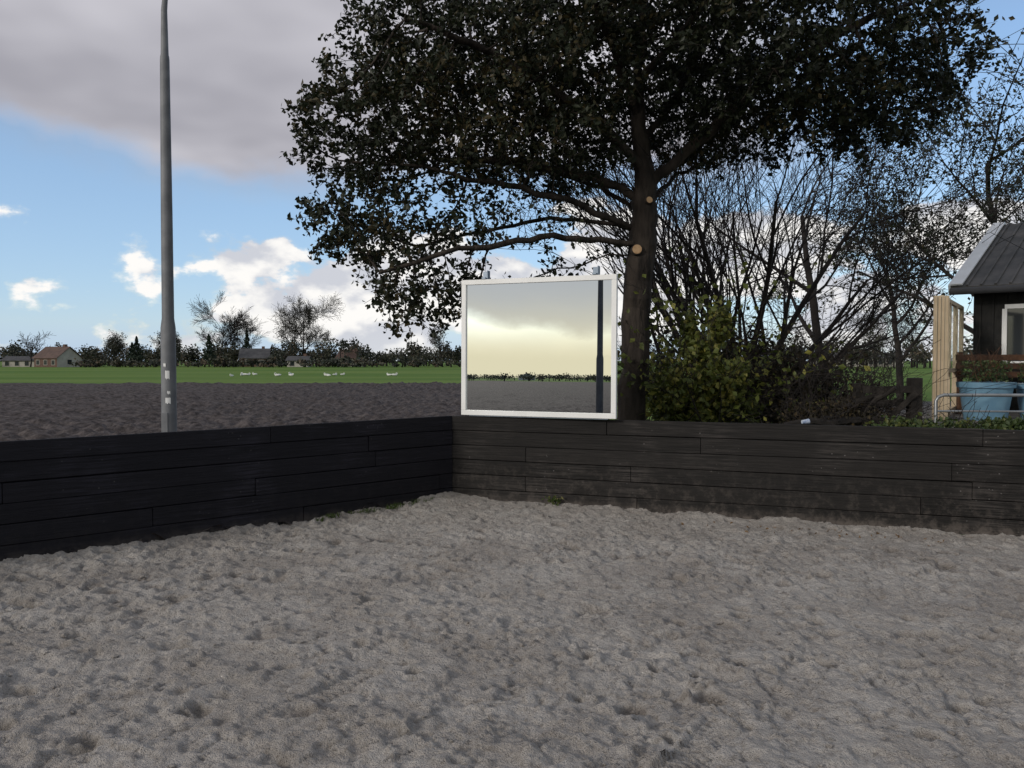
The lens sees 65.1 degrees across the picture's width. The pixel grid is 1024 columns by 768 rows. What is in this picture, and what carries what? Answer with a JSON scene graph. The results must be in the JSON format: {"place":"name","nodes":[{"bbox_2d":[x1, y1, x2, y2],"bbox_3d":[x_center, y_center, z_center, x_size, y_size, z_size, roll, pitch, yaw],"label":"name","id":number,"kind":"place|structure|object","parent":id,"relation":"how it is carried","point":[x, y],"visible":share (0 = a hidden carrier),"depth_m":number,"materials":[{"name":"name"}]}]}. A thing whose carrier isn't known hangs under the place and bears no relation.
{"place":"outdoors","nodes":[
{"label":"outdoors","id":0,"kind":"place"},
{"bbox_2d":[34,348,81,366],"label":"walls","id":1,"kind":"structure","parent":0,"point":[61,360],"depth_m":195.49,"materials":[{"name":"brick"}]},
{"bbox_2d":[36,360,71,364],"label":"windows","id":2,"kind":"structure","parent":1,"relation":"attached to","point":[45,362],"depth_m":194.67,"materials":[{"name":"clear glass"}]},
{"bbox_2d":[32,344,82,358],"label":"roof and chimney","id":3,"kind":"structure","parent":1,"relation":"on","point":[50,353],"depth_m":195.99,"materials":[{"name":"tile"}]},
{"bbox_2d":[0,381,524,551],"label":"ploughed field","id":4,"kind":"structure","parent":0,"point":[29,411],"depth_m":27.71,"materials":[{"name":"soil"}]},
{"bbox_2d":[160,0,176,431],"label":"street lamp","id":5,"kind":"object","parent":4,"relation":"on","point":[168,381],"visible":0.83,"depth_m":9.90,"materials":[{"name":"metal"}]},
{"bbox_2d":[161,413,167,431],"bbox_3d":[-4.300,0.556,9.935,0.080,0.400,0.020,0,2,0],"label":"service door","id":6,"kind":"structure","parent":5,"relation":"in","point":[164,416],"depth_m":9.92,"materials":[{"name":"metal"}]},
{"bbox_2d":[0,361,971,534],"bbox_3d":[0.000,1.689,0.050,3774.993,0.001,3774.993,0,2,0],"label":"ground","id":7,"kind":"structure","parent":0,"point":[215,374],"depth_m":94.80,"materials":[{"name":"green plant"}]},
{"bbox_2d":[0,356,33,366],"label":"shed","id":8,"kind":"structure","parent":7,"relation":"on","point":[16,361],"depth_m":202.94,"materials":[{"name":"tile"}]},
{"bbox_2d":[5,361,28,365],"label":"windows","id":9,"kind":"structure","parent":8,"relation":"in","point":[6,362],"depth_m":202.90,"materials":[{"name":"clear glass"}]},
{"bbox_2d":[19,331,55,366],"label":"distant bare tree","id":10,"kind":"object","parent":7,"relation":"on","point":[31,348],"visible":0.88,"depth_m":200.01,"materials":[{"name":"brown plant"}]},
{"bbox_2d":[99,329,127,366],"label":"distant leafy tree","id":11,"kind":"object","parent":7,"relation":"on","point":[114,345],"visible":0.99,"depth_m":210.42,"materials":[{"name":"green plant"}]},
{"bbox_2d":[125,342,137,359],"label":"conifer tree","id":12,"kind":"object","parent":7,"relation":"on","point":[130,352],"visible":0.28,"depth_m":204.38,"materials":[{"name":"green plant"}]},
{"bbox_2d":[129,336,146,366],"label":"conifer tree","id":13,"kind":"object","parent":7,"relation":"on","point":[136,354],"visible":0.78,"depth_m":199.49,"materials":[{"name":"green plant"}]},
{"bbox_2d":[147,332,184,358],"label":"distant leafy tree","id":14,"kind":"object","parent":7,"relation":"on","point":[178,340],"visible":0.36,"depth_m":205.50,"materials":[{"name":"green plant"}]},
{"bbox_2d":[199,334,216,366],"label":"conifer tree","id":15,"kind":"object","parent":7,"relation":"on","point":[209,345],"visible":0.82,"depth_m":199.39,"materials":[{"name":"green plant"}]},
{"bbox_2d":[186,290,259,357],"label":"distant bare tree","id":16,"kind":"object","parent":7,"relation":"on","point":[233,327],"visible":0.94,"depth_m":216.65,"materials":[{"name":"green plant"}]},
{"bbox_2d":[0,416,451,560],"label":"timber fence","id":17,"kind":"object","parent":7,"relation":"on","point":[69,494],"visible":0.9,"depth_m":7.22,"materials":[{"name":"black wood"}]},
{"bbox_2d":[239,328,251,361],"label":"conifer tree","id":18,"kind":"object","parent":7,"relation":"on","point":[247,340],"visible":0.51,"depth_m":211.49,"materials":[{"name":"green plant"}]},
{"bbox_2d":[229,314,269,347],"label":"distant bare tree","id":19,"kind":"object","parent":7,"relation":"on","point":[242,337],"visible":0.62,"depth_m":222.01,"materials":[{"name":"brown plant"}]},
{"bbox_2d":[238,346,270,366],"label":"farmhouse","id":20,"kind":"object","parent":7,"relation":"on","point":[261,354],"visible":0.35,"depth_m":205.99,"materials":[{"name":"brick"}]},
{"bbox_2d":[270,311,315,355],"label":"distant leafy tree","id":21,"kind":"object","parent":7,"relation":"on","point":[283,333],"visible":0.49,"depth_m":214.41,"materials":[{"name":"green plant"}]},
{"bbox_2d":[285,354,312,366],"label":"shed","id":22,"kind":"structure","parent":7,"relation":"on","point":[291,359],"depth_m":198.03,"materials":[{"name":"tile"}]},
{"bbox_2d":[271,291,345,355],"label":"distant leafy tree","id":23,"kind":"object","parent":7,"relation":"on","point":[307,314],"visible":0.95,"depth_m":213.79,"materials":[{"name":"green plant"}]},
{"bbox_2d":[230,372,397,376],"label":"swan flock","id":24,"kind":"object","parent":7,"relation":"on","point":[290,374],"visible":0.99,"depth_m":85.92,"materials":[{"name":"white"}]},
{"bbox_2d":[335,348,365,366],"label":"farmhouse","id":25,"kind":"object","parent":7,"relation":"on","point":[351,355],"visible":0.27,"depth_m":214.22,"materials":[{"name":"tile"}]},
{"bbox_2d":[425,324,448,366],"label":"distant leafy tree","id":26,"kind":"object","parent":7,"relation":"on","point":[435,341],"visible":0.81,"depth_m":213.74,"materials":[{"name":"green plant"}]},
{"bbox_2d":[0,332,972,367],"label":"distant tree row","id":27,"kind":"object","parent":7,"relation":"on","point":[417,356],"visible":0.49,"depth_m":205.38,"materials":[{"name":"green plant"}]},
{"bbox_2d":[0,491,1023,767],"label":"sand arena","id":28,"kind":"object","parent":7,"relation":"on","point":[228,699],"visible":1,"depth_m":4.48},
{"bbox_2d":[316,495,447,521],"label":"grass tufts","id":29,"kind":"object","parent":28,"relation":"on","point":[349,512],"visible":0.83,"depth_m":8.25,"materials":[{"name":"plant"}]},
{"bbox_2d":[0,507,1023,767],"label":"sand clods","id":30,"kind":"object","parent":28,"relation":"on","point":[746,619],"visible":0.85,"depth_m":4.57,"materials":[{"name":"grey sand"}]},
{"bbox_2d":[542,495,562,505],"bbox_3d":[0.432,1.258,8.572,0.206,0.154,0.129,-1,2,-30],"label":"weed plant","id":31,"kind":"object","parent":28,"relation":"on","point":[555,498],"visible":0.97,"depth_m":8.56,"materials":[{"name":"green plant"}]},
{"bbox_2d":[681,521,943,545],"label":"fallen leaves","id":32,"kind":"object","parent":28,"relation":"on","point":[827,531],"visible":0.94,"depth_m":7.32,"materials":[{"name":"brown plant"}]},
{"bbox_2d":[279,0,1014,420],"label":"oak tree","id":33,"kind":"object","parent":7,"relation":"on","point":[569,34],"visible":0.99,"depth_m":9.72,"materials":[{"name":"green plant"}]},
{"bbox_2d":[473,11,857,419],"bbox_3d":[2.591,-2.822,12.648,5.518,8.306,7.034,0,2,16],"label":"bare tree","id":34,"kind":"object","parent":7,"relation":"on","point":[736,308],"visible":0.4,"depth_m":12.75,"materials":[{"name":"brown plant"}]},
{"bbox_2d":[554,207,881,423],"bbox_3d":[2.598,-0.445,11.351,4.915,4.117,4.737,1,2,24],"label":"ivy shrub","id":35,"kind":"object","parent":7,"relation":"on","point":[702,394],"visible":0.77,"depth_m":10.65,"materials":[{"name":"green plant"}]},
{"bbox_2d":[439,0,1023,421],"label":"bare tree","id":36,"kind":"object","parent":7,"relation":"on","point":[684,243],"visible":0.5,"depth_m":15.37,"materials":[{"name":"brown plant"}]},
{"bbox_2d":[617,268,849,420],"bbox_3d":[3.983,-0.545,17.003,6.068,4.093,10.850,1,2,27],"label":"hedge shrub","id":37,"kind":"object","parent":7,"relation":"on","point":[618,363],"visible":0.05,"depth_m":14.06,"materials":[{"name":"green plant"}]},
{"bbox_2d":[448,416,1023,536],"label":"timber fence","id":38,"kind":"object","parent":7,"relation":"on","point":[964,481],"visible":0.81,"depth_m":7.94,"materials":[{"name":"black wood"}]},
{"bbox_2d":[461,266,617,419],"bbox_3d":[0.285,-0.441,8.694,1.769,1.613,0.175,1,2,22],"label":"arena mirror","id":39,"kind":"object","parent":38,"relation":"on","point":[538,347],"visible":1,"depth_m":8.62,"materials":[{"name":"white paint"}]},
{"bbox_2d":[801,419,809,423],"bbox_3d":[2.861,0.364,7.823,0.077,0.052,0.054,0,2,0],"label":"plastic cup","id":40,"kind":"object","parent":38,"relation":"on","point":[806,421],"visible":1,"depth_m":7.80,"materials":[{"name":"white plastic"}]},
{"bbox_2d":[624,39,1022,385],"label":"bare tree","id":41,"kind":"object","parent":7,"relation":"on","point":[813,308],"visible":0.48,"depth_m":21.17,"materials":[{"name":"brown plant"}]},
{"bbox_2d":[782,386,906,425],"bbox_3d":[3.990,0.711,10.007,1.701,1.386,0.746,0,2,-11],"label":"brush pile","id":42,"kind":"object","parent":7,"relation":"on","point":[875,397],"visible":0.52,"depth_m":9.76,"materials":[{"name":"brown wood"}]},
{"bbox_2d":[852,307,891,351],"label":"distant leafy tree","id":43,"kind":"object","parent":7,"relation":"on","point":[873,329],"visible":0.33,"depth_m":207.51,"materials":[{"name":"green plant"}]},
{"bbox_2d":[770,130,987,398],"bbox_3d":[16.093,-4.675,33.685,9.248,10.746,11.043,0,2,0],"label":"alder tree","id":44,"kind":"object","parent":7,"relation":"on","point":[927,306],"visible":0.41,"depth_m":32.16,"materials":[{"name":"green plant"}]},
{"bbox_2d":[852,378,922,425],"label":"wooden gate","id":45,"kind":"structure","parent":7,"relation":"on","point":[913,387],"depth_m":9.99,"materials":[{"name":"brown wood"}]},
{"bbox_2d":[755,6,1023,348],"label":"alder tree","id":46,"kind":"object","parent":7,"relation":"on","point":[966,124],"visible":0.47,"depth_m":29.73,"materials":[{"name":"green plant"}]},
{"bbox_2d":[875,304,926,366],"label":"distant leafy tree","id":47,"kind":"object","parent":7,"relation":"on","point":[905,331],"visible":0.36,"depth_m":212.66,"materials":[{"name":"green plant"}]},
{"bbox_2d":[826,401,1019,427],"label":"terrace","id":48,"kind":"structure","parent":7,"relation":"on","point":[1013,415],"depth_m":12.12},
{"bbox_2d":[631,249,1022,422],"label":"bramble thicket","id":49,"kind":"object","parent":48,"relation":"on","point":[777,372],"visible":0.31,"depth_m":11.84,"materials":[{"name":"green plant"}]},
{"bbox_2d":[718,326,980,426],"bbox_3d":[3.998,0.277,10.058,3.097,2.084,2.756,0,2,0],"label":"dead bramble","id":50,"kind":"object","parent":48,"relation":"on","point":[835,406],"visible":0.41,"depth_m":9.90,"materials":[{"name":"brown plant"}]},
{"bbox_2d":[863,392,1023,429],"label":"ground ivy","id":51,"kind":"object","parent":48,"relation":"on","point":[999,423],"visible":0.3,"depth_m":8.95,"materials":[{"name":"green plant"}]},
{"bbox_2d":[932,295,963,419],"bbox_3d":[6.585,-0.390,11.964,0.187,1.690,2.881,1,2,35],"label":"wooden fence","id":52,"kind":"object","parent":48,"relation":"on","point":[948,322],"visible":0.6,"depth_m":10.84,"materials":[{"name":"beige paint"}]},
{"bbox_2d":[934,393,1023,422],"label":"metal railing","id":53,"kind":"object","parent":48,"relation":"on","point":[936,410],"visible":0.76,"depth_m":9.41,"materials":[{"name":"metal"}]},
{"bbox_2d":[956,345,1016,420],"bbox_3d":[6.457,-0.022,11.014,0.805,1.030,0.740,0,2,0],"label":"flower pot","id":54,"kind":"object","parent":48,"relation":"on","point":[995,403],"visible":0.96,"depth_m":10.81,"materials":[{"name":"blue plastic"}]},
{"bbox_2d":[955,352,1023,413],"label":"garden bench","id":55,"kind":"object","parent":48,"relation":"on","point":[960,356],"visible":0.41,"depth_m":12.18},
{"bbox_2d":[1010,353,1023,418],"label":"flower pot","id":56,"kind":"object","parent":48,"relation":"on","point":[1019,389],"visible":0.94,"depth_m":11.03,"materials":[{"name":"blue plastic"}]},
{"bbox_2d":[903,119,1023,251],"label":"alder tree","id":57,"kind":"object","parent":7,"relation":"on","point":[1014,207],"visible":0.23,"depth_m":40.90,"materials":[{"name":"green plant"}]},
{"bbox_2d":[0,0,1023,360],"label":"sky","id":58,"kind":"structure","parent":0,"point":[80,180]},
{"bbox_2d":[816,353,903,366],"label":"barn","id":59,"kind":"structure","parent":0,"point":[872,362],"depth_m":210.93,"materials":[{"name":"brick"}]},
{"bbox_2d":[973,292,1023,409],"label":"walls","id":60,"kind":"structure","parent":0,"point":[987,317],"depth_m":12.90,"materials":[{"name":"black wood"}]},
{"bbox_2d":[949,284,1023,294],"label":"gutter","id":61,"kind":"object","parent":60,"relation":"attached to","point":[987,289],"visible":1,"depth_m":12.51,"materials":[{"name":"metal"}]},
{"bbox_2d":[951,221,1023,287],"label":"roof","id":62,"kind":"structure","parent":60,"relation":"on","point":[1000,263],"depth_m":13.40,"materials":[{"name":"grey metal"}]},
{"bbox_2d":[948,222,1005,294],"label":"verge boards","id":63,"kind":"object","parent":62,"relation":"attached to","point":[960,277],"visible":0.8,"depth_m":13.89,"materials":[{"name":"grey wood"}]},
{"bbox_2d":[1001,304,1023,362],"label":"window frames","id":64,"kind":"structure","parent":60,"relation":"attached to","point":[1004,329],"depth_m":12.72,"materials":[{"name":"white wood"}]},
{"bbox_2d":[1007,308,1023,354],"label":"window panes","id":65,"kind":"object","parent":64,"relation":"in","point":[1015,330],"visible":1,"depth_m":12.65,"materials":[{"name":"glass"}]}
]}

